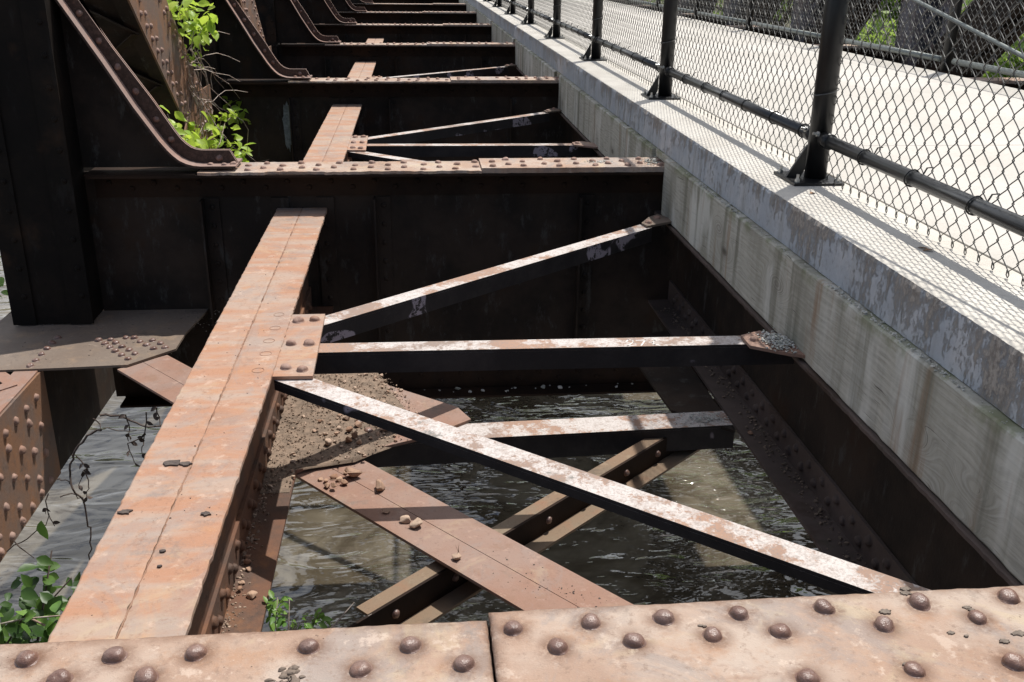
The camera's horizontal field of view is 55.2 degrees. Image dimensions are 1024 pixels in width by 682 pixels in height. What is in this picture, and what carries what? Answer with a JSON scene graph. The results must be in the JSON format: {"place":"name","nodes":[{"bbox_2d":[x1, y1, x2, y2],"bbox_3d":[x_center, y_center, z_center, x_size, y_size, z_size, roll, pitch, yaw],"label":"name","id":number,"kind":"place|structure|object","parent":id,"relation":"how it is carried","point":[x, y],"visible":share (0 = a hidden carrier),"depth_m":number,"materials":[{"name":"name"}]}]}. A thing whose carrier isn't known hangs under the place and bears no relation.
{"place":"outdoors","nodes":[
{"label":"outdoors","id":0,"kind":"place"},
{"bbox_2d":[0,256,7,297],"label":"leafy branch","id":1,"kind":"object","parent":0,"point":[4,292],"visible":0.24,"depth_m":5.90,"materials":[{"name":"green plant"}]},
{"bbox_2d":[0,521,80,643],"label":"bush","id":2,"kind":"object","parent":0,"point":[42,604],"visible":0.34,"depth_m":2.94,"materials":[{"name":"green plant"}]},
{"bbox_2d":[0,601,66,640],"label":"bush shoot","id":3,"kind":"object","parent":2,"relation":"attached to","point":[50,625],"visible":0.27,"depth_m":2.68,"materials":[{"name":"green plant"}]},
{"bbox_2d":[0,309,115,561],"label":"bottom chord","id":4,"kind":"object","parent":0,"point":[46,420],"visible":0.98,"depth_m":4.39,"materials":[{"name":"metal"}]},
{"bbox_2d":[0,309,208,371],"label":"gusset plate","id":5,"kind":"object","parent":4,"relation":"attached to","point":[71,348],"visible":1,"depth_m":4.76,"materials":[{"name":"metal"}]},
{"bbox_2d":[0,0,103,324],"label":"truss post","id":6,"kind":"object","parent":5,"relation":"on","point":[48,259],"visible":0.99,"depth_m":4.71,"materials":[{"name":"black metal"}]},
{"bbox_2d":[83,157,708,407],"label":"floor beam","id":7,"kind":"structure","parent":6,"relation":"attached to","point":[164,238],"depth_m":5.18,"materials":[{"name":"metal"}]},
{"bbox_2d":[55,0,242,168],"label":"knee brace","id":8,"kind":"object","parent":7,"relation":"on","point":[122,120],"visible":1,"depth_m":4.81,"materials":[{"name":"metal"}]},
{"bbox_2d":[48,208,332,641],"bbox_3d":[-0.902,0.264,3.379,0.262,0.556,3.829,-1,21,-5],"label":"stringer","id":9,"kind":"object","parent":7,"relation":"attached to","point":[222,420],"visible":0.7,"depth_m":2.71,"materials":[{"name":"metal"}]},
{"bbox_2d":[117,509,132,514],"bbox_3d":[-0.899,0.397,2.273,0.034,0.004,0.019,-1,21,-5],"label":"rust flake","id":10,"kind":"object","parent":9,"relation":"on","point":[124,511],"visible":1,"depth_m":2.27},
{"bbox_2d":[163,460,179,466],"bbox_3d":[-0.867,0.311,2.493,0.042,0.004,0.029,-1,21,-5],"label":"rust flake","id":11,"kind":"object","parent":9,"relation":"on","point":[171,463],"visible":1,"depth_m":2.49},
{"bbox_2d":[179,461,192,466],"bbox_3d":[-0.831,0.312,2.492,0.027,0.004,0.025,19,27,38],"label":"rust flake","id":12,"kind":"object","parent":9,"relation":"on","point":[185,463],"visible":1,"depth_m":2.49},
{"bbox_2d":[200,511,210,516],"bbox_3d":[-0.711,0.401,2.269,0.021,0.004,0.020,-14,26,-34],"label":"rust flake","id":13,"kind":"object","parent":9,"relation":"on","point":[206,513],"visible":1,"depth_m":2.27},
{"bbox_2d":[221,481,272,632],"bbox_3d":[-0.778,0.818,2.689,0.084,0.021,1.751,-1,21,-5],"label":"gravel line","id":14,"kind":"object","parent":9,"relation":"on","point":[244,552],"visible":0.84,"depth_m":3.09,"materials":[{"name":"gravel"}]},
{"bbox_2d":[243,559,251,564],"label":"stone","id":15,"kind":"object","parent":9,"relation":"on","point":[247,561],"visible":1,"depth_m":3.02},
{"bbox_2d":[246,590,256,598],"bbox_3d":[-0.762,0.742,2.867,0.032,0.017,0.029,13,24,28],"label":"stone","id":16,"kind":"object","parent":9,"relation":"on","point":[251,594],"visible":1,"depth_m":2.86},
{"bbox_2d":[263,590,332,631],"bbox_3d":[-0.621,0.865,2.865,0.207,0.338,0.151,-1,21,-5],"label":"sapling sprig","id":17,"kind":"object","parent":9,"relation":"attached to","point":[274,623],"visible":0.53,"depth_m":2.84,"materials":[{"name":"green plant"}]},
{"bbox_2d":[272,314,324,379],"bbox_3d":[-0.718,0.003,3.307,0.141,0.029,0.574,-1,21,-5],"label":"gusset plate","id":18,"kind":"object","parent":9,"relation":"attached to","point":[298,355],"visible":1,"depth_m":3.26,"materials":[{"name":"metal"}]},
{"bbox_2d":[274,378,929,594],"bbox_3d":[0.143,0.358,2.517,2.116,0.034,0.082,15,26,33],"label":"diagonal strut","id":19,"kind":"object","parent":18,"relation":"attached to","point":[809,565],"visible":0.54,"depth_m":2.42,"materials":[{"name":"metal"}]},
{"bbox_2d":[320,214,671,342],"bbox_3d":[0.037,-0.311,4.249,0.144,0.100,2.272,19,28,39],"label":"diagonal strut","id":20,"kind":"object","parent":9,"relation":"attached to","point":[340,325],"visible":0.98,"depth_m":4.06,"materials":[{"name":"metal"}]},
{"bbox_2d":[424,383,632,392],"bbox_3d":[-0.004,0.267,5.481,1.398,0.023,0.075,-1,21,-5],"label":"debris","id":21,"kind":"object","parent":7,"relation":"on","point":[483,390],"visible":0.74,"depth_m":5.49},
{"bbox_2d":[558,112,604,157],"bbox_3d":[0.696,-1.170,7.162,0.262,0.520,3.829,-1,21,-5],"label":"stringer","id":22,"kind":"object","parent":7,"relation":"attached to","point":[575,134],"visible":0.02,"depth_m":8.29,"materials":[{"name":"metal"}]},
{"bbox_2d":[366,141,597,156],"bbox_3d":[-0.229,-1.344,6.896,1.701,0.105,0.258,-1,21,-5],"label":"cross strut","id":23,"kind":"object","parent":22,"relation":"attached to","point":[580,148],"visible":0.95,"depth_m":6.94,"materials":[{"name":"metal"}]},
{"bbox_2d":[558,75,656,157],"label":"timber beam","id":24,"kind":"structure","parent":22,"relation":"on","point":[590,118],"depth_m":6.76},
{"bbox_2d":[654,148,671,162],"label":"filler block","id":25,"kind":"structure","parent":22,"relation":"on","point":[662,155],"depth_m":5.18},
{"bbox_2d":[640,158,659,165],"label":"mortar crumbs","id":26,"kind":"object","parent":7,"relation":"on","point":[653,160],"visible":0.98,"depth_m":5.14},
{"bbox_2d":[648,210,1023,589],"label":"stringer","id":27,"kind":"object","parent":7,"relation":"attached to","point":[886,508],"visible":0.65,"depth_m":3.32,"materials":[{"name":"metal"}]},
{"bbox_2d":[363,411,734,466],"bbox_3d":[0.142,0.397,3.980,1.536,0.105,0.135,-2,21,-8],"label":"bottom strut","id":28,"kind":"object","parent":27,"relation":"attached to","point":[571,437],"visible":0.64,"depth_m":3.95,"materials":[{"name":"metal"}]},
{"bbox_2d":[674,411,728,425],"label":"mortar crumbs","id":29,"kind":"object","parent":28,"relation":"on","point":[707,417],"visible":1,"depth_m":4.04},
{"bbox_2d":[314,331,804,373],"bbox_3d":[0.143,0.060,3.306,1.701,0.104,0.258,-1,21,-5],"label":"cross strut","id":30,"kind":"object","parent":27,"relation":"attached to","point":[479,355],"visible":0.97,"depth_m":3.35,"materials":[{"name":"metal"}]},
{"bbox_2d":[748,327,797,352],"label":"mortar crumbs","id":31,"kind":"object","parent":30,"relation":"on","point":[777,340],"visible":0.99,"depth_m":3.35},
{"bbox_2d":[626,331,734,432],"bbox_3d":[0.717,0.163,4.480,0.259,0.012,1.150,-1,21,-5],"label":"gusset plate","id":32,"kind":"object","parent":27,"relation":"attached to","point":[679,389],"visible":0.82,"depth_m":4.34,"materials":[{"name":"metal"}]},
{"bbox_2d":[658,308,870,568],"bbox_3d":[0.996,0.432,3.723,0.110,0.056,3.385,-1,21,-5],"label":"gravel line","id":33,"kind":"object","parent":27,"relation":"on","point":[802,482],"visible":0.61,"depth_m":3.73,"materials":[{"name":"gravel"}]},
{"bbox_2d":[661,159,1023,584],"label":"timber beam","id":34,"kind":"structure","parent":27,"relation":"on","point":[958,452],"depth_m":2.73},
{"bbox_2d":[697,181,740,213],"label":"mortar crumbs","id":35,"kind":"object","parent":34,"relation":"on","point":[723,201],"visible":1,"depth_m":4.14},
{"bbox_2d":[557,72,1022,437],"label":"mortar crumbs","id":36,"kind":"object","parent":34,"relation":"on","point":[782,246],"visible":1,"depth_m":3.54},
{"bbox_2d":[824,282,970,390],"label":"mortar crumbs","id":37,"kind":"object","parent":34,"relation":"on","point":[893,333],"visible":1,"depth_m":2.66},
{"bbox_2d":[22,310,219,358],"bbox_3d":[-1.914,-0.036,4.844,0.902,0.021,0.670,-1,21,-5],"label":"grit","id":38,"kind":"object","parent":5,"relation":"on","point":[135,322],"visible":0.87,"depth_m":5.01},
{"bbox_2d":[117,355,632,610],"bbox_3d":[-0.483,0.580,3.482,3.410,0.090,0.246,20,28,40],"label":"bottom diagonal","id":39,"kind":"object","parent":5,"relation":"attached to","point":[440,532],"visible":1,"depth_m":3.22,"materials":[{"name":"metal"}]},
{"bbox_2d":[329,474,337,478],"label":"stone","id":40,"kind":"object","parent":39,"relation":"on","point":[333,476],"visible":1,"depth_m":3.55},
{"bbox_2d":[328,476,342,481],"bbox_3d":[-0.641,0.501,3.530,0.071,0.021,0.054,5,22,11],"label":"stone","id":41,"kind":"object","parent":39,"relation":"on","point":[339,478],"visible":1,"depth_m":3.53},
{"bbox_2d":[342,467,364,476],"bbox_3d":[-0.588,0.477,3.555,0.118,0.049,0.047,-12,24,-29],"label":"stone","id":42,"kind":"object","parent":39,"relation":"on","point":[351,472],"visible":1,"depth_m":3.55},
{"bbox_2d":[376,479,385,490],"bbox_3d":[-0.466,0.513,3.483,0.035,0.036,0.058,-2,21,-6],"label":"stone","id":43,"kind":"object","parent":39,"relation":"on","point":[380,486],"visible":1,"depth_m":3.47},
{"bbox_2d":[296,384,470,472],"bbox_3d":[-0.502,0.299,4.021,0.659,0.029,0.905,-1,21,-5],"label":"gusset plate","id":44,"kind":"object","parent":39,"relation":"attached to","point":[445,413],"visible":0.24,"depth_m":4.05,"materials":[{"name":"metal"}]},
{"bbox_2d":[260,373,418,493],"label":"dirt","id":45,"kind":"structure","parent":44,"relation":"on","point":[281,487],"depth_m":3.82,"materials":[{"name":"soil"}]},
{"bbox_2d":[325,438,331,444],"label":"stone","id":46,"kind":"object","parent":45,"relation":"on","point":[328,441],"visible":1,"depth_m":3.73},
{"bbox_2d":[345,436,351,442],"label":"stone","id":47,"kind":"object","parent":45,"relation":"on","point":[348,439],"visible":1,"depth_m":3.75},
{"bbox_2d":[345,426,352,431],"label":"stone","id":48,"kind":"object","parent":45,"relation":"on","point":[348,428],"visible":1,"depth_m":3.83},
{"bbox_2d":[351,431,357,438],"bbox_3d":[-0.611,0.362,3.805,0.023,0.028,0.038,8,22,18],"label":"stone","id":49,"kind":"object","parent":45,"relation":"on","point":[354,434],"visible":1,"depth_m":3.79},
{"bbox_2d":[354,421,361,427],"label":"stone","id":50,"kind":"object","parent":45,"relation":"on","point":[358,424],"visible":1,"depth_m":3.89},
{"bbox_2d":[400,515,410,523],"bbox_3d":[-0.358,0.598,3.288,0.037,0.023,0.028,-3,22,-10],"label":"stone","id":51,"kind":"object","parent":39,"relation":"on","point":[405,519],"visible":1,"depth_m":3.28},
{"bbox_2d":[409,517,422,528],"bbox_3d":[-0.319,0.607,3.256,0.048,0.029,0.040,-19,29,-41],"label":"stone","id":52,"kind":"object","parent":39,"relation":"on","point":[416,522],"visible":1,"depth_m":3.25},
{"bbox_2d":[452,545,461,559],"bbox_3d":[-0.175,0.667,3.080,0.031,0.049,0.030,9,23,20],"label":"stone","id":53,"kind":"object","parent":39,"relation":"on","point":[457,556],"visible":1,"depth_m":3.08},
{"bbox_2d":[346,398,722,627],"bbox_3d":[0.100,0.649,3.441,0.123,0.101,2.600,19,27,38],"label":"bottom diagonal","id":54,"kind":"object","parent":39,"relation":"attached to","point":[432,592],"visible":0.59,"depth_m":3.40,"materials":[{"name":"brown metal"}]},
{"bbox_2d":[330,602,371,627],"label":"dry stalks","id":55,"kind":"object","parent":54,"relation":"on","point":[336,622],"visible":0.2,"depth_m":2.87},
{"bbox_2d":[493,551,606,607],"bbox_3d":[0.156,0.758,2.921,0.168,0.007,0.632,-18,28,-40],"label":"grit","id":56,"kind":"object","parent":39,"relation":"on","point":[558,589],"visible":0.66,"depth_m":2.95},
{"bbox_2d":[83,0,216,148],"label":"truss diagonal","id":57,"kind":"object","parent":4,"relation":"attached to","point":[144,37],"visible":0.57,"depth_m":6.65,"materials":[{"name":"metal"}]},
{"bbox_2d":[167,0,218,68],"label":"vine","id":58,"kind":"object","parent":57,"relation":"attached to","point":[201,26],"visible":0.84,"depth_m":7.37,"materials":[{"name":"green plant"}]},
{"bbox_2d":[160,96,255,161],"bbox_3d":[-2.329,-1.528,7.676,0.458,0.895,2.204,1,21,1],"label":"vine","id":59,"kind":"object","parent":57,"relation":"attached to","point":[193,140],"visible":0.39,"depth_m":7.88,"materials":[{"name":"green plant"}]},
{"bbox_2d":[182,31,265,161],"bbox_3d":[-2.370,-1.895,7.738,0.680,1.072,0.899,-8,23,-21],"label":"dry vine","id":60,"kind":"object","parent":57,"relation":"hanging from","point":[192,86],"visible":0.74,"depth_m":7.50,"materials":[{"name":"plant"}]},
{"bbox_2d":[172,0,227,148],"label":"truss post","id":61,"kind":"object","parent":4,"relation":"on","point":[213,60],"visible":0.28,"depth_m":8.24,"materials":[{"name":"black metal"}]},
{"bbox_2d":[237,0,271,50],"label":"truss diagonal","id":62,"kind":"object","parent":4,"relation":"attached to","point":[249,7],"visible":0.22,"depth_m":10.49,"materials":[{"name":"metal"}]},
{"bbox_2d":[255,0,280,61],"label":"truss post","id":63,"kind":"object","parent":4,"relation":"on","point":[266,9],"visible":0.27,"depth_m":11.78,"materials":[{"name":"black metal"}]},
{"bbox_2d":[298,0,307,14],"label":"truss post","id":64,"kind":"object","parent":4,"relation":"on","point":[303,3],"visible":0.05,"depth_m":15.35,"materials":[{"name":"black metal"}]},
{"bbox_2d":[6,407,161,559],"bbox_3d":[-1.544,0.553,3.612,0.703,0.664,0.052,-1,21,-5],"label":"hanging creeper","id":65,"kind":"object","parent":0,"point":[86,472],"visible":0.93,"depth_m":3.57,"materials":[{"name":"plant"}]},
{"bbox_2d":[0,254,838,641],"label":"water","id":66,"kind":"structure","parent":0,"point":[336,560],"depth_m":10.14,"materials":[{"name":"grey liquid"}]},
{"bbox_2d":[644,0,723,14],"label":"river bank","id":67,"kind":"structure","parent":0,"point":[714,8],"depth_m":76.55,"materials":[{"name":"plant"}]},
{"bbox_2d":[466,0,1023,428],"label":"bridge deck","id":68,"kind":"structure","parent":0,"point":[955,311],"depth_m":3.17,"materials":[{"name":"concrete"}]},
{"bbox_2d":[483,0,1023,286],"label":"chain link fence","id":69,"kind":"object","parent":68,"relation":"on","point":[809,165],"visible":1,"depth_m":3.69,"materials":[{"name":"metal"}]},
{"bbox_2d":[495,0,1023,274],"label":"footpath","id":70,"kind":"structure","parent":68,"relation":"on","point":[996,169],"depth_m":5.42,"materials":[{"name":"concrete"}]},
{"bbox_2d":[620,0,1023,84],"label":"chain link fence","id":71,"kind":"object","parent":68,"relation":"on","point":[950,59],"visible":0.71,"depth_m":8.38,"materials":[{"name":"metal"}]},
{"bbox_2d":[770,0,1023,43],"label":"river bank","id":72,"kind":"structure","parent":0,"point":[963,7],"depth_m":53.62,"materials":[{"name":"plant"}]},
{"bbox_2d":[647,0,792,14],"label":"tree","id":73,"kind":"object","parent":72,"relation":"on","point":[720,8],"depth_m":47.03,"materials":[{"name":"green plant"}]},
{"bbox_2d":[714,0,874,33],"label":"tree","id":74,"kind":"object","parent":72,"relation":"on","point":[779,16],"depth_m":37.90,"materials":[{"name":"green plant"}]},
{"bbox_2d":[856,0,900,45],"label":"tree","id":75,"kind":"object","parent":72,"relation":"on","point":[880,24],"visible":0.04,"depth_m":28.88,"materials":[{"name":"green plant"}]},
{"bbox_2d":[961,0,1023,77],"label":"tree","id":76,"kind":"object","parent":72,"relation":"on","point":[1015,60],"visible":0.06,"depth_m":23.64,"materials":[{"name":"green plant"}]},
{"bbox_3d":[-0.046,-3.978,14.343,0.261,0.520,3.829,-1,21,-5],"label":"stringer","id":77,"kind":"object","parent":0,"visible":0},
{"bbox_2d":[491,22,514,42],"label":"timber beam","id":78,"kind":"structure","parent":77,"relation":"on","point":[499,34],"depth_m":14.41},
{"bbox_3d":[-0.418,-5.382,17.933,0.261,0.520,3.829,-1,21,-5],"label":"stringer","id":79,"kind":"object","parent":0,"visible":0},
{"bbox_2d":[477,10,491,23],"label":"timber beam","id":80,"kind":"structure","parent":79,"relation":"on","point":[482,18],"depth_m":17.84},
{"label":"stringer","id":81,"kind":"object","parent":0,"visible":0},
{"bbox_2d":[466,2,476,11],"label":"timber beam","id":82,"kind":"structure","parent":81,"relation":"on","point":[470,7],"depth_m":21.73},
{"bbox_3d":[5.046,-4.062,16.182,0.430,0.552,36.020,-1,21,-5],"label":"bottom chord","id":83,"kind":"object","parent":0,"visible":0},
{"bbox_2d":[0,586,1023,681],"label":"floor beam","id":84,"kind":"structure","parent":83,"relation":"attached to","point":[905,634],"depth_m":1.51,"materials":[{"name":"metal"}]},
{"bbox_2d":[678,0,689,12],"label":"truss post","id":85,"kind":"object","parent":83,"relation":"on","point":[687,2],"depth_m":23.41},
{"bbox_2d":[341,3,679,12],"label":"floor beam","id":86,"kind":"structure","parent":85,"relation":"attached to","point":[404,7],"depth_m":23.01,"materials":[{"name":"metal"}]},
{"bbox_2d":[350,0,373,2],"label":"knee brace","id":87,"kind":"object","parent":86,"relation":"on","point":[361,1],"visible":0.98,"depth_m":22.87,"materials":[{"name":"metal"}]},
{"bbox_2d":[684,0,716,13],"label":"truss diagonal","id":88,"kind":"object","parent":83,"relation":"attached to","point":[701,5],"visible":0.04,"depth_m":22.16,"materials":[{"name":"metal"}]},
{"bbox_2d":[723,0,745,24],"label":"truss post","id":89,"kind":"object","parent":83,"relation":"on","point":[733,9],"visible":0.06,"depth_m":19.89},
{"bbox_2d":[338,11,726,24],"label":"floor beam","id":90,"kind":"structure","parent":89,"relation":"attached to","point":[422,17],"depth_m":19.43,"materials":[{"name":"metal"}]},
{"bbox_2d":[330,0,366,11],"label":"knee brace","id":91,"kind":"object","parent":90,"relation":"on","point":[343,5],"visible":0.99,"depth_m":19.25,"materials":[{"name":"metal"}]},
{"bbox_2d":[733,0,782,25],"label":"truss diagonal","id":92,"kind":"object","parent":83,"relation":"attached to","point":[768,16],"visible":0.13,"depth_m":18.46,"materials":[{"name":"metal"}]},
{"bbox_2d":[790,0,824,42],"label":"truss post","id":93,"kind":"object","parent":83,"relation":"on","point":[808,17],"visible":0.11,"depth_m":16.30,"materials":[{"name":"metal"}]},
{"bbox_2d":[314,23,797,43],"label":"floor beam","id":94,"kind":"structure","parent":93,"relation":"attached to","point":[412,33],"depth_m":15.85,"materials":[{"name":"metal"}]},
{"bbox_2d":[307,0,356,23],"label":"knee brace","id":95,"kind":"object","parent":94,"relation":"on","point":[322,12],"visible":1,"depth_m":15.63,"materials":[{"name":"metal"}]},
{"bbox_2d":[366,38,383,42],"bbox_3d":[-2.016,-3.947,14.151,0.262,0.554,3.829,-1,21,-5],"label":"stringer","id":96,"kind":"object","parent":94,"relation":"attached to","point":[374,40],"visible":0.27,"depth_m":15.32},
{"bbox_2d":[804,0,881,43],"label":"truss diagonal","id":97,"kind":"object","parent":83,"relation":"attached to","point":[859,18],"visible":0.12,"depth_m":14.69,"materials":[{"name":"metal"}]},
{"bbox_2d":[894,0,950,66],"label":"truss post","id":98,"kind":"object","parent":83,"relation":"on","point":[928,31],"visible":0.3,"depth_m":12.68,"materials":[{"name":"metal"}]},
{"bbox_2d":[278,41,907,77],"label":"floor beam","id":99,"kind":"structure","parent":98,"relation":"attached to","point":[326,60],"depth_m":12.27,"materials":[{"name":"metal"}]},
{"bbox_2d":[275,0,340,42],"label":"knee brace","id":100,"kind":"object","parent":99,"relation":"on","point":[295,24],"visible":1,"depth_m":12.02,"materials":[{"name":"metal"}]},
{"bbox_2d":[348,61,375,77],"bbox_3d":[-1.645,-2.544,10.560,0.261,0.556,3.829,-1,21,-5],"label":"stringer","id":101,"kind":"object","parent":99,"relation":"attached to","point":[362,69],"visible":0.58,"depth_m":11.32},
{"bbox_2d":[382,63,516,77],"bbox_3d":[-0.706,-3.119,11.429,0.144,0.102,2.272,19,28,39],"label":"diagonal strut","id":102,"kind":"object","parent":101,"relation":"attached to","point":[481,71],"visible":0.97,"depth_m":11.56,"materials":[{"name":"metal"}]},
{"bbox_2d":[916,0,1023,77],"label":"truss diagonal","id":103,"kind":"object","parent":83,"relation":"attached to","point":[992,19],"visible":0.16,"depth_m":11.26,"materials":[{"name":"metal"}]},
{"bbox_3d":[5.753,-4.164,8.597,0.484,5.145,0.461,-1,21,-5],"label":"truss post","id":104,"kind":"object","parent":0,"visible":0},
{"bbox_2d":[222,76,1023,161],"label":"floor beam","id":105,"kind":"structure","parent":104,"relation":"attached to","point":[286,118],"depth_m":8.71,"materials":[{"name":"metal"}]},
{"bbox_2d":[214,0,311,78],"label":"knee brace","id":106,"kind":"object","parent":105,"relation":"on","point":[242,41],"visible":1,"depth_m":8.41,"materials":[{"name":"metal"}]},
{"bbox_2d":[303,104,361,161],"bbox_3d":[-1.273,-1.140,6.970,0.262,0.556,3.829,-1,21,-5],"label":"stringer","id":107,"kind":"object","parent":105,"relation":"attached to","point":[331,141],"visible":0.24,"depth_m":7.16,"materials":[{"name":"metal"}]},
{"bbox_2d":[347,135,367,151],"bbox_3d":[-1.089,-1.401,6.897,0.141,0.028,0.574,-1,21,-5],"label":"gusset plate","id":108,"kind":"object","parent":107,"relation":"attached to","point":[357,143],"visible":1,"depth_m":6.83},
{"bbox_2d":[348,152,421,161],"bbox_3d":[-0.229,-1.046,6.107,2.116,0.034,0.082,15,26,33],"label":"diagonal strut","id":109,"kind":"object","parent":108,"relation":"attached to","point":[372,156],"visible":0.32,"depth_m":6.53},
{"bbox_2d":[367,107,561,143],"bbox_3d":[-0.335,-1.715,7.839,0.144,0.101,2.272,19,28,39],"label":"diagonal strut","id":110,"kind":"object","parent":107,"relation":"attached to","point":[414,136],"visible":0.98,"depth_m":7.75,"materials":[{"name":"metal"}]},
{"bbox_2d":[514,66,525,76],"bbox_3d":[0.325,-2.574,10.752,0.261,0.520,3.829,-1,21,-5],"label":"stringer","id":111,"kind":"object","parent":105,"relation":"attached to","point":[519,70],"visible":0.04,"depth_m":11.76,"materials":[{"name":"metal"}]},
{"bbox_2d":[515,41,556,76],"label":"timber beam","id":112,"kind":"structure","parent":111,"relation":"on","point":[529,63],"depth_m":10.69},
{"bbox_3d":[-4.541,-10.288,26.032,0.389,3.645,0.450,-1,21,-5],"label":"truss post","id":113,"kind":"object","parent":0,"visible":0},
{"bbox_2d":[362,0,643,4],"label":"floor beam","id":114,"kind":"structure","parent":113,"relation":"attached to","point":[417,1],"depth_m":26.65,"materials":[{"name":"metal"}]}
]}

